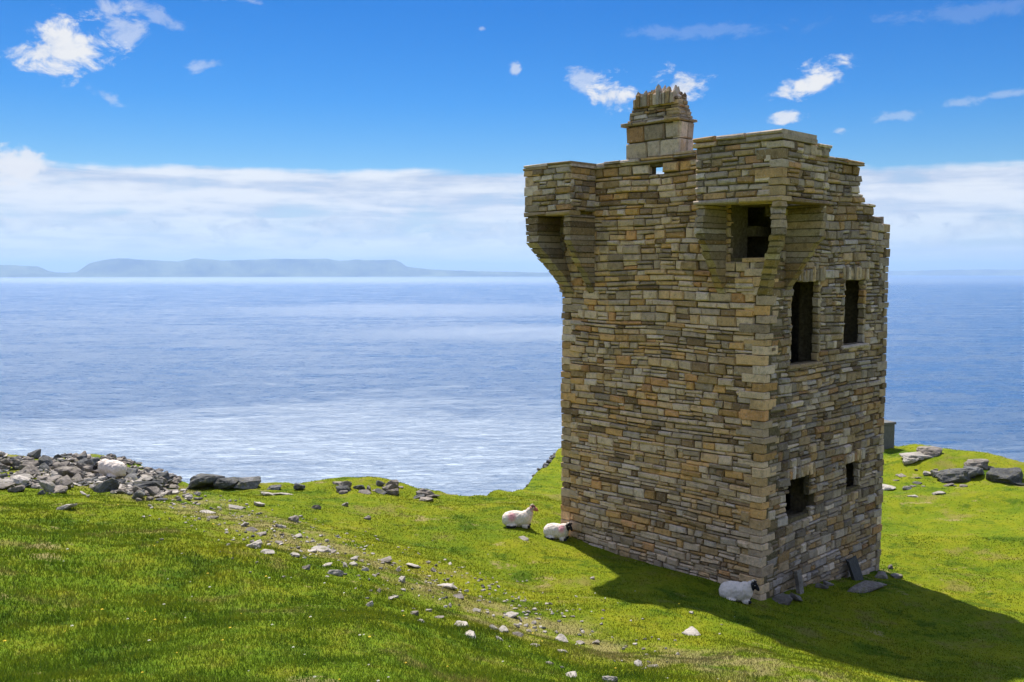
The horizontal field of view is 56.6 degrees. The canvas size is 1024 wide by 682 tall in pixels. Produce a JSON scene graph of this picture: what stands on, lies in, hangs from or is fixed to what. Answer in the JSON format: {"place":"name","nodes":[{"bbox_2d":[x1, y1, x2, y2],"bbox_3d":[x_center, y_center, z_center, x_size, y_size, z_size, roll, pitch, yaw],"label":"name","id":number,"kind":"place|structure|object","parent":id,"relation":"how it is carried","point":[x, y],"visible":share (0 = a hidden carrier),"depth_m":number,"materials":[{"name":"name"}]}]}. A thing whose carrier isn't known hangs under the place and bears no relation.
{"place":"outdoors","nodes":[
{"label":"outdoors","id":0,"kind":"place"},
{"bbox_2d":[0,258,552,276],"bbox_3d":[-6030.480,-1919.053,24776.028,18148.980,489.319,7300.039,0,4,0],"label":"mountains","id":1,"kind":"structure","parent":0,"point":[128,267],"depth_m":24579.72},
{"bbox_2d":[0,275,1023,495],"bbox_3d":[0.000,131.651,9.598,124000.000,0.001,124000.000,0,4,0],"label":"sea","id":2,"kind":"structure","parent":0,"point":[450,385],"depth_m":1247.99,"materials":[{"name":"liquid"}]},
{"bbox_2d":[0,444,1023,681],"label":"ground","id":3,"kind":"structure","parent":0,"point":[926,501],"depth_m":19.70,"materials":[{"name":"plant"}]},
{"bbox_2d":[0,464,8,468],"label":"rock","id":4,"kind":"object","parent":3,"relation":"on","point":[2,466],"visible":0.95,"depth_m":27.15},
{"bbox_2d":[0,478,13,487],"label":"rock","id":5,"kind":"object","parent":3,"relation":"on","point":[4,481],"visible":0.58,"depth_m":22.60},
{"bbox_2d":[0,482,14,488],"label":"rock","id":6,"kind":"object","parent":3,"relation":"on","point":[7,485],"visible":1,"depth_m":22.34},
{"bbox_2d":[8,485,24,491],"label":"rock","id":7,"kind":"object","parent":3,"relation":"on","point":[20,488],"visible":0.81,"depth_m":21.90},
{"bbox_2d":[13,460,23,465],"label":"rock","id":8,"kind":"object","parent":3,"relation":"on","point":[17,463],"visible":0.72,"depth_m":27.38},
{"bbox_2d":[11,475,30,485],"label":"rock","id":9,"kind":"object","parent":3,"relation":"on","point":[20,480],"visible":0.79,"depth_m":23.02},
{"bbox_2d":[10,474,33,478],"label":"rock","id":10,"kind":"object","parent":3,"relation":"on","point":[29,476],"visible":0.3,"depth_m":24.61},
{"bbox_2d":[15,469,34,475],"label":"rock","id":11,"kind":"object","parent":3,"relation":"on","point":[30,472],"visible":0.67,"depth_m":24.92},
{"bbox_2d":[18,462,36,469],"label":"rock","id":12,"kind":"object","parent":3,"relation":"on","point":[22,466],"visible":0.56,"depth_m":27.14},
{"bbox_2d":[22,465,40,476],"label":"rock","id":13,"kind":"object","parent":3,"relation":"on","point":[34,469],"visible":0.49,"depth_m":25.80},
{"bbox_2d":[27,449,40,458],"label":"rock","id":14,"kind":"object","parent":3,"relation":"on","point":[35,454],"visible":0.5,"depth_m":28.96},
{"bbox_2d":[38,462,49,469],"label":"rock","id":15,"kind":"object","parent":3,"relation":"on","point":[44,466],"visible":0.7,"depth_m":27.11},
{"bbox_2d":[39,481,55,492],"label":"rock","id":16,"kind":"object","parent":3,"relation":"on","point":[48,486],"visible":0.88,"depth_m":22.57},
{"bbox_2d":[46,475,61,481],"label":"rock","id":17,"kind":"object","parent":3,"relation":"on","point":[54,478],"visible":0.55,"depth_m":24.02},
{"bbox_2d":[52,485,67,492],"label":"rock","id":18,"kind":"object","parent":3,"relation":"on","point":[60,489],"visible":0.77,"depth_m":22.76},
{"bbox_2d":[55,461,69,466],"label":"rock","id":19,"kind":"object","parent":3,"relation":"on","point":[65,463],"visible":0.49,"depth_m":27.21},
{"bbox_2d":[55,475,72,487],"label":"rock","id":20,"kind":"object","parent":3,"relation":"on","point":[66,480],"visible":0.66,"depth_m":23.36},
{"bbox_2d":[56,504,76,509],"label":"rock","id":21,"kind":"object","parent":3,"relation":"on","point":[66,506],"visible":0.92,"depth_m":19.11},
{"bbox_2d":[54,465,84,478],"bbox_3d":[-12.020,3.610,25.858,0.755,0.435,0.694,-8,-6,18],"label":"rock","id":22,"kind":"object","parent":3,"relation":"on","point":[71,471],"visible":0.69,"depth_m":25.66,"materials":[{"name":"stone"}]},
{"bbox_2d":[71,473,83,482],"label":"rock","id":23,"kind":"object","parent":3,"relation":"on","point":[77,477],"visible":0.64,"depth_m":25.14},
{"bbox_2d":[76,463,85,468],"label":"rock","id":24,"kind":"object","parent":3,"relation":"on","point":[79,465],"visible":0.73,"depth_m":27.40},
{"bbox_2d":[77,454,86,459],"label":"rock","id":25,"kind":"object","parent":3,"relation":"on","point":[82,456],"visible":0.67,"depth_m":28.26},
{"bbox_2d":[77,458,86,464],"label":"rock","id":26,"kind":"object","parent":3,"relation":"on","point":[81,461],"visible":0.51,"depth_m":28.12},
{"bbox_2d":[81,465,93,471],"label":"rock","id":27,"kind":"object","parent":3,"relation":"on","point":[87,468],"visible":0.5,"depth_m":27.47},
{"bbox_2d":[0,453,182,497],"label":"scree","id":28,"kind":"structure","parent":3,"relation":"on","point":[171,485],"depth_m":27.09,"materials":[{"name":"stone"}]},
{"bbox_2d":[93,459,126,478],"bbox_3d":[-11.376,3.601,26.853,1.010,0.531,0.572,1,4,17],"label":"sheep","id":29,"kind":"object","parent":28,"relation":"on","point":[108,469],"visible":0.95,"depth_m":26.66},
{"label":"rock","id":30,"kind":"object","parent":28,"relation":"on","visible":0},
{"bbox_2d":[1,458,12,465],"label":"rock","id":31,"kind":"object","parent":30,"relation":"on","point":[7,462],"visible":1,"depth_m":27.38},
{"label":"rock","id":32,"kind":"object","parent":28,"relation":"on","visible":0},
{"bbox_2d":[84,457,99,465],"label":"rock","id":33,"kind":"object","parent":32,"relation":"on","point":[92,461],"visible":0.63,"depth_m":27.69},
{"bbox_2d":[91,477,119,492],"bbox_3d":[-10.145,3.628,23.754,0.654,0.394,0.709,-11,4,31],"label":"rock","id":34,"kind":"object","parent":3,"relation":"on","point":[109,484],"visible":0.81,"depth_m":23.52,"materials":[{"name":"stone"}]},
{"bbox_2d":[126,468,137,473],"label":"rock","id":35,"kind":"object","parent":3,"relation":"on","point":[132,470],"visible":0.63,"depth_m":28.03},
{"bbox_2d":[131,486,141,491],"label":"rock","id":36,"kind":"object","parent":3,"relation":"on","point":[135,488],"visible":0.66,"depth_m":23.95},
{"bbox_2d":[132,489,144,498],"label":"rock","id":37,"kind":"object","parent":3,"relation":"on","point":[140,494],"visible":0.83,"depth_m":22.66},
{"bbox_2d":[136,475,152,480],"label":"rock","id":38,"kind":"object","parent":3,"relation":"on","point":[146,477],"visible":0.44,"depth_m":27.75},
{"bbox_2d":[124,473,139,480],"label":"rock","id":39,"kind":"object","parent":38,"relation":"on","point":[134,476],"visible":0.5,"depth_m":27.67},
{"bbox_2d":[133,481,165,490],"bbox_3d":[-9.384,3.808,24.525,0.786,0.453,0.749,-3,2,4],"label":"rock","id":40,"kind":"object","parent":3,"relation":"on","point":[142,485],"visible":0.39,"depth_m":24.36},
{"bbox_2d":[147,486,160,495],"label":"rock","id":41,"kind":"object","parent":3,"relation":"on","point":[153,490],"visible":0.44,"depth_m":23.84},
{"bbox_2d":[158,471,170,480],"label":"rock","id":42,"kind":"object","parent":3,"relation":"on","point":[165,475],"visible":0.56,"depth_m":28.19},
{"bbox_2d":[187,473,224,488],"bbox_3d":[-9.205,4.264,28.691,1.050,0.446,0.761,3,3,-1],"label":"boulder","id":43,"kind":"object","parent":3,"relation":"on","point":[201,480],"visible":0.83,"depth_m":28.49,"materials":[{"name":"stone"}]},
{"bbox_2d":[200,510,215,513],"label":"stone","id":44,"kind":"object","parent":3,"relation":"on","point":[210,512],"visible":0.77,"depth_m":21.63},
{"bbox_2d":[213,477,240,488],"bbox_3d":[-8.611,4.303,28.688,0.782,0.369,0.549,4,3,4],"label":"boulder","id":45,"kind":"object","parent":3,"relation":"on","point":[225,483],"visible":0.95,"depth_m":28.51,"materials":[{"name":"stone"}]},
{"bbox_2d":[229,504,242,509],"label":"stone","id":46,"kind":"object","parent":3,"relation":"on","point":[235,507],"visible":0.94,"depth_m":23.25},
{"bbox_2d":[233,476,260,488],"bbox_3d":[-8.015,4.289,28.706,0.853,0.347,0.628,-1,4,-18],"label":"boulder","id":47,"kind":"object","parent":3,"relation":"on","point":[248,482],"visible":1,"depth_m":28.55,"materials":[{"name":"stone"}]},
{"bbox_2d":[246,527,257,531],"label":"stone","id":48,"kind":"object","parent":3,"relation":"on","point":[251,529],"visible":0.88,"depth_m":19.45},
{"bbox_2d":[246,539,261,548],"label":"stone","id":49,"kind":"object","parent":3,"relation":"on","point":[258,543],"visible":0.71,"depth_m":16.48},
{"bbox_2d":[254,502,264,505],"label":"stone","id":50,"kind":"object","parent":3,"relation":"on","point":[259,504],"visible":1,"depth_m":23.98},
{"bbox_2d":[261,492,272,495],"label":"stone","id":51,"kind":"object","parent":3,"relation":"on","point":[266,493],"visible":0.76,"depth_m":26.14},
{"bbox_2d":[260,549,274,553],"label":"stone","id":52,"kind":"object","parent":3,"relation":"on","point":[268,551],"visible":0.85,"depth_m":16.19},
{"bbox_2d":[267,485,280,489],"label":"boulder","id":53,"kind":"object","parent":3,"relation":"on","point":[274,487],"visible":1,"depth_m":28.25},
{"bbox_2d":[273,492,291,494],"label":"stone","id":54,"kind":"object","parent":3,"relation":"on","point":[281,493],"visible":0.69,"depth_m":26.25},
{"bbox_2d":[288,515,298,522],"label":"stone","id":55,"kind":"object","parent":3,"relation":"on","point":[294,518],"visible":0.81,"depth_m":21.91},
{"bbox_2d":[293,483,305,489],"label":"boulder","id":56,"kind":"object","parent":3,"relation":"on","point":[296,486],"visible":1,"depth_m":28.09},
{"bbox_2d":[302,564,310,569],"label":"stone","id":57,"kind":"object","parent":3,"relation":"on","point":[307,567],"visible":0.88,"depth_m":15.76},
{"bbox_2d":[311,505,320,508],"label":"stone","id":58,"kind":"object","parent":3,"relation":"on","point":[316,506],"visible":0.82,"depth_m":24.61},
{"bbox_2d":[312,545,330,552],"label":"stone","id":59,"kind":"object","parent":3,"relation":"on","point":[319,548],"visible":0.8,"depth_m":18.86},
{"bbox_2d":[327,570,343,576],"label":"stone","id":60,"kind":"object","parent":3,"relation":"on","point":[340,573],"visible":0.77,"depth_m":15.70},
{"bbox_2d":[338,490,347,493],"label":"rock","id":61,"kind":"object","parent":3,"relation":"on","point":[342,491],"visible":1,"depth_m":27.53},
{"bbox_2d":[336,485,350,491],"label":"rock","id":62,"kind":"object","parent":3,"relation":"on","point":[346,487],"visible":0.73,"depth_m":27.77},
{"bbox_2d":[339,481,351,487],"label":"rock","id":63,"kind":"object","parent":3,"relation":"on","point":[345,483],"visible":0.45,"depth_m":28.08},
{"bbox_2d":[353,485,364,489],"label":"rock","id":64,"kind":"object","parent":3,"relation":"on","point":[360,487],"visible":0.97,"depth_m":28.26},
{"bbox_2d":[358,490,370,493],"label":"rock","id":65,"kind":"object","parent":3,"relation":"on","point":[365,491],"visible":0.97,"depth_m":27.75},
{"bbox_2d":[142,488,593,632],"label":"scree","id":66,"kind":"structure","parent":3,"relation":"on","point":[506,600],"depth_m":18.85,"materials":[{"name":"stone"}]},
{"bbox_2d":[3,504,734,681],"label":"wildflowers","id":67,"kind":"object","parent":3,"relation":"on","point":[311,616],"visible":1,"depth_m":11.39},
{"bbox_2d":[376,480,384,485],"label":"rock","id":68,"kind":"object","parent":3,"relation":"on","point":[379,483],"visible":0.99,"depth_m":29.01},
{"bbox_2d":[375,488,386,494],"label":"rock","id":69,"kind":"object","parent":3,"relation":"on","point":[380,491],"visible":0.69,"depth_m":28.22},
{"bbox_2d":[379,556,391,562],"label":"stone","id":70,"kind":"object","parent":3,"relation":"on","point":[388,559],"visible":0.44,"depth_m":18.88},
{"bbox_2d":[382,484,391,490],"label":"rock","id":71,"kind":"object","parent":3,"relation":"on","point":[387,487],"visible":0.46,"depth_m":28.61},
{"bbox_2d":[385,480,398,488],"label":"rock","id":72,"kind":"object","parent":3,"relation":"on","point":[394,483],"visible":0.74,"depth_m":28.96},
{"bbox_2d":[386,488,398,494],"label":"rock","id":73,"kind":"object","parent":3,"relation":"on","point":[395,491],"visible":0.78,"depth_m":28.26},
{"bbox_2d":[398,576,404,582],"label":"stone","id":74,"kind":"object","parent":3,"relation":"on","point":[402,579],"visible":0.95,"depth_m":16.60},
{"bbox_2d":[406,563,418,567],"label":"stone","id":75,"kind":"object","parent":3,"relation":"on","point":[413,565],"visible":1,"depth_m":19.07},
{"bbox_2d":[413,494,423,498],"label":"rock","id":76,"kind":"object","parent":3,"relation":"on","point":[418,496],"visible":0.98,"depth_m":28.50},
{"bbox_2d":[416,488,434,496],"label":"rock","id":77,"kind":"object","parent":3,"relation":"on","point":[427,492],"visible":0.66,"depth_m":28.82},
{"bbox_2d":[419,497,433,500],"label":"rock","id":78,"kind":"object","parent":3,"relation":"on","point":[425,499],"visible":0.88,"depth_m":28.14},
{"bbox_2d":[437,583,457,588],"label":"stone","id":79,"kind":"object","parent":3,"relation":"on","point":[448,585],"visible":0.81,"depth_m":17.90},
{"bbox_2d":[453,593,463,598],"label":"stone","id":80,"kind":"object","parent":3,"relation":"on","point":[459,595],"visible":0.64,"depth_m":16.52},
{"bbox_2d":[454,621,468,626],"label":"stone","id":81,"kind":"object","parent":3,"relation":"on","point":[462,622],"visible":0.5,"depth_m":13.67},
{"bbox_2d":[465,630,475,637],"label":"stone","id":82,"kind":"object","parent":3,"relation":"on","point":[471,632],"visible":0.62,"depth_m":12.73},
{"bbox_2d":[499,625,508,632],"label":"stone","id":83,"kind":"object","parent":3,"relation":"on","point":[502,627],"visible":0.72,"depth_m":13.89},
{"bbox_2d":[506,611,518,617],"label":"stone","id":84,"kind":"object","parent":3,"relation":"on","point":[511,614],"visible":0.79,"depth_m":16.13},
{"bbox_2d":[512,631,523,636],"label":"stone","id":85,"kind":"object","parent":3,"relation":"on","point":[519,634],"visible":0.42,"depth_m":13.97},
{"bbox_2d":[502,504,537,528],"bbox_3d":[0.216,4.557,24.790,0.954,0.621,0.484,0,4,6],"label":"sheep","id":86,"kind":"object","parent":3,"relation":"on","point":[513,519],"visible":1,"depth_m":24.65},
{"bbox_2d":[543,522,572,540],"bbox_3d":[1.183,4.822,24.199,0.791,0.475,0.455,2,4,20],"label":"sheep","id":87,"kind":"object","parent":3,"relation":"on","point":[552,531],"visible":1,"depth_m":24.06},
{"bbox_2d":[555,633,567,642],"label":"stone","id":88,"kind":"object","parent":3,"relation":"on","point":[562,637],"visible":0.6,"depth_m":14.99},
{"bbox_2d":[566,671,576,677],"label":"stone","id":89,"kind":"object","parent":3,"relation":"on","point":[573,673],"visible":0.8,"depth_m":11.21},
{"bbox_2d":[602,676,617,681],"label":"stone","id":90,"kind":"object","parent":3,"relation":"on","point":[611,678],"visible":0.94,"depth_m":11.00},
{"bbox_2d":[634,659,642,666],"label":"stone","id":91,"kind":"object","parent":3,"relation":"on","point":[638,662],"visible":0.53,"depth_m":12.76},
{"bbox_2d":[682,626,700,635],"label":"stone","id":92,"kind":"object","parent":3,"relation":"on","point":[690,630],"visible":0.98,"depth_m":16.03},
{"bbox_2d":[523,84,889,600],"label":"stone tower","id":93,"kind":"structure","parent":3,"relation":"on","point":[725,303],"depth_m":22.04,"materials":[{"name":"stone"}]},
{"bbox_2d":[783,462,815,479],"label":"lintel","id":94,"kind":"structure","parent":93,"relation":"in","point":[811,468],"depth_m":21.45,"materials":[{"name":"stone"}]},
{"bbox_2d":[785,266,825,369],"bbox_3d":[6.530,-0.539,21.380,1.617,2.297,0.303,-4,6,-44],"label":"window","id":95,"kind":"structure","parent":93,"relation":"in","point":[816,277],"depth_m":21.73,"materials":[{"name":"stone"}]},
{"bbox_2d":[841,447,865,490],"bbox_3d":[8.319,3.140,23.398,1.088,0.968,0.303,-4,6,-44],"label":"window","id":96,"kind":"structure","parent":93,"relation":"in","point":[856,457],"depth_m":23.55,"materials":[{"name":"stone"}]},
{"bbox_2d":[840,265,869,349],"bbox_3d":[8.229,-0.825,23.017,1.406,2.010,0.308,-4,6,-44],"label":"window","id":97,"kind":"structure","parent":93,"relation":"in","point":[861,274],"depth_m":23.26,"materials":[{"name":"stone"}]},
{"bbox_2d":[719,579,759,603],"bbox_3d":[4.794,5.263,20.074,0.839,0.508,0.484,1,4,14],"label":"sheep","id":98,"kind":"object","parent":3,"relation":"on","point":[737,591],"visible":0.91,"depth_m":19.93},
{"bbox_2d":[771,593,792,604],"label":"rock","id":99,"kind":"object","parent":3,"relation":"on","point":[784,599],"visible":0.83,"depth_m":20.67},
{"bbox_2d":[789,593,802,600],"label":"rock","id":100,"kind":"object","parent":3,"relation":"on","point":[795,597],"visible":0.81,"depth_m":20.85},
{"bbox_2d":[793,569,803,593],"bbox_3d":[6.454,5.450,21.365,0.205,0.618,0.104,2,-10,-44],"label":"stone slab","id":101,"kind":"object","parent":3,"relation":"on","point":[798,581],"depth_m":21.32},
{"bbox_2d":[815,583,828,588],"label":"rock","id":102,"kind":"object","parent":3,"relation":"on","point":[820,585],"visible":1,"depth_m":21.83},
{"bbox_2d":[823,580,833,585],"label":"rock","id":103,"kind":"object","parent":3,"relation":"on","point":[827,583],"visible":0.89,"depth_m":22.15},
{"bbox_2d":[846,555,863,580],"bbox_3d":[8.378,5.643,23.207,0.413,0.749,0.107,-12,-7,-43],"label":"stone slab","id":104,"kind":"object","parent":3,"relation":"on","point":[854,569],"depth_m":23.15,"materials":[{"name":"stone"}]},
{"bbox_2d":[848,580,886,592],"bbox_3d":[8.131,5.759,22.099,1.434,0.210,0.447,-3,5,-34],"label":"rock","id":105,"kind":"object","parent":3,"relation":"on","point":[865,586],"visible":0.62,"depth_m":22.03,"materials":[{"name":"stone"}]},
{"bbox_2d":[875,571,887,578],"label":"rock","id":106,"kind":"object","parent":3,"relation":"on","point":[881,574],"visible":0.93,"depth_m":23.67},
{"bbox_2d":[882,420,895,448],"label":"concrete pillar","id":107,"kind":"structure","parent":3,"relation":"on","point":[889,431],"depth_m":39.25,"materials":[{"name":"concrete"}]},
{"bbox_2d":[882,484,895,490],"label":"rock","id":108,"kind":"object","parent":3,"relation":"on","point":[885,487],"visible":0.79,"depth_m":33.59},
{"bbox_2d":[890,573,902,578],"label":"rock","id":109,"kind":"object","parent":3,"relation":"on","point":[896,575],"visible":0.94,"depth_m":23.93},
{"bbox_2d":[902,486,911,489],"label":"rock","id":110,"kind":"object","parent":3,"relation":"on","point":[906,487],"visible":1,"depth_m":33.49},
{"bbox_2d":[903,457,918,464],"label":"rock","id":111,"kind":"object","parent":3,"relation":"on","point":[906,460],"visible":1,"depth_m":36.00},
{"bbox_2d":[899,451,932,459],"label":"rock","id":112,"kind":"object","parent":3,"relation":"on","point":[920,455],"visible":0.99,"depth_m":36.19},
{"bbox_2d":[916,446,942,456],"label":"rock","id":113,"kind":"object","parent":3,"relation":"on","point":[933,451],"visible":0.98,"depth_m":36.36,"materials":[{"name":"stone"}]},
{"bbox_2d":[930,470,939,476],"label":"rock","id":114,"kind":"object","parent":3,"relation":"on","point":[933,473],"visible":0.43,"depth_m":34.66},
{"bbox_2d":[932,491,945,494],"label":"rock","id":115,"kind":"object","parent":3,"relation":"on","point":[937,492],"visible":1,"depth_m":32.22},
{"bbox_2d":[935,468,970,482],"bbox_3d":[15.877,4.860,34.164,1.174,0.559,1.015,-1,0,2],"label":"rock","id":116,"kind":"object","parent":3,"relation":"on","point":[953,475],"visible":0.92,"depth_m":33.85,"materials":[{"name":"stone"}]},
{"bbox_2d":[963,466,983,477],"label":"rock","id":117,"kind":"object","parent":3,"relation":"on","point":[974,471],"visible":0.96,"depth_m":33.81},
{"bbox_2d":[964,459,988,469],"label":"rock","id":118,"kind":"object","parent":3,"relation":"on","point":[982,463],"visible":0.84,"depth_m":34.87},
{"bbox_2d":[986,467,1022,484],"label":"rock","id":119,"kind":"object","parent":3,"relation":"on","point":[1007,475],"visible":0.95,"depth_m":33.17,"materials":[{"name":"stone"}]},
{"bbox_2d":[0,0,1023,272],"label":"sky","id":120,"kind":"structure","parent":0,"point":[403,131],"materials":[{"name":"blue"}]},
{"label":"rock","id":121,"kind":"object","parent":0,"visible":0},
{"bbox_2d":[38,455,52,465],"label":"rock","id":122,"kind":"object","parent":121,"relation":"on","point":[47,460],"visible":0.86,"depth_m":27.51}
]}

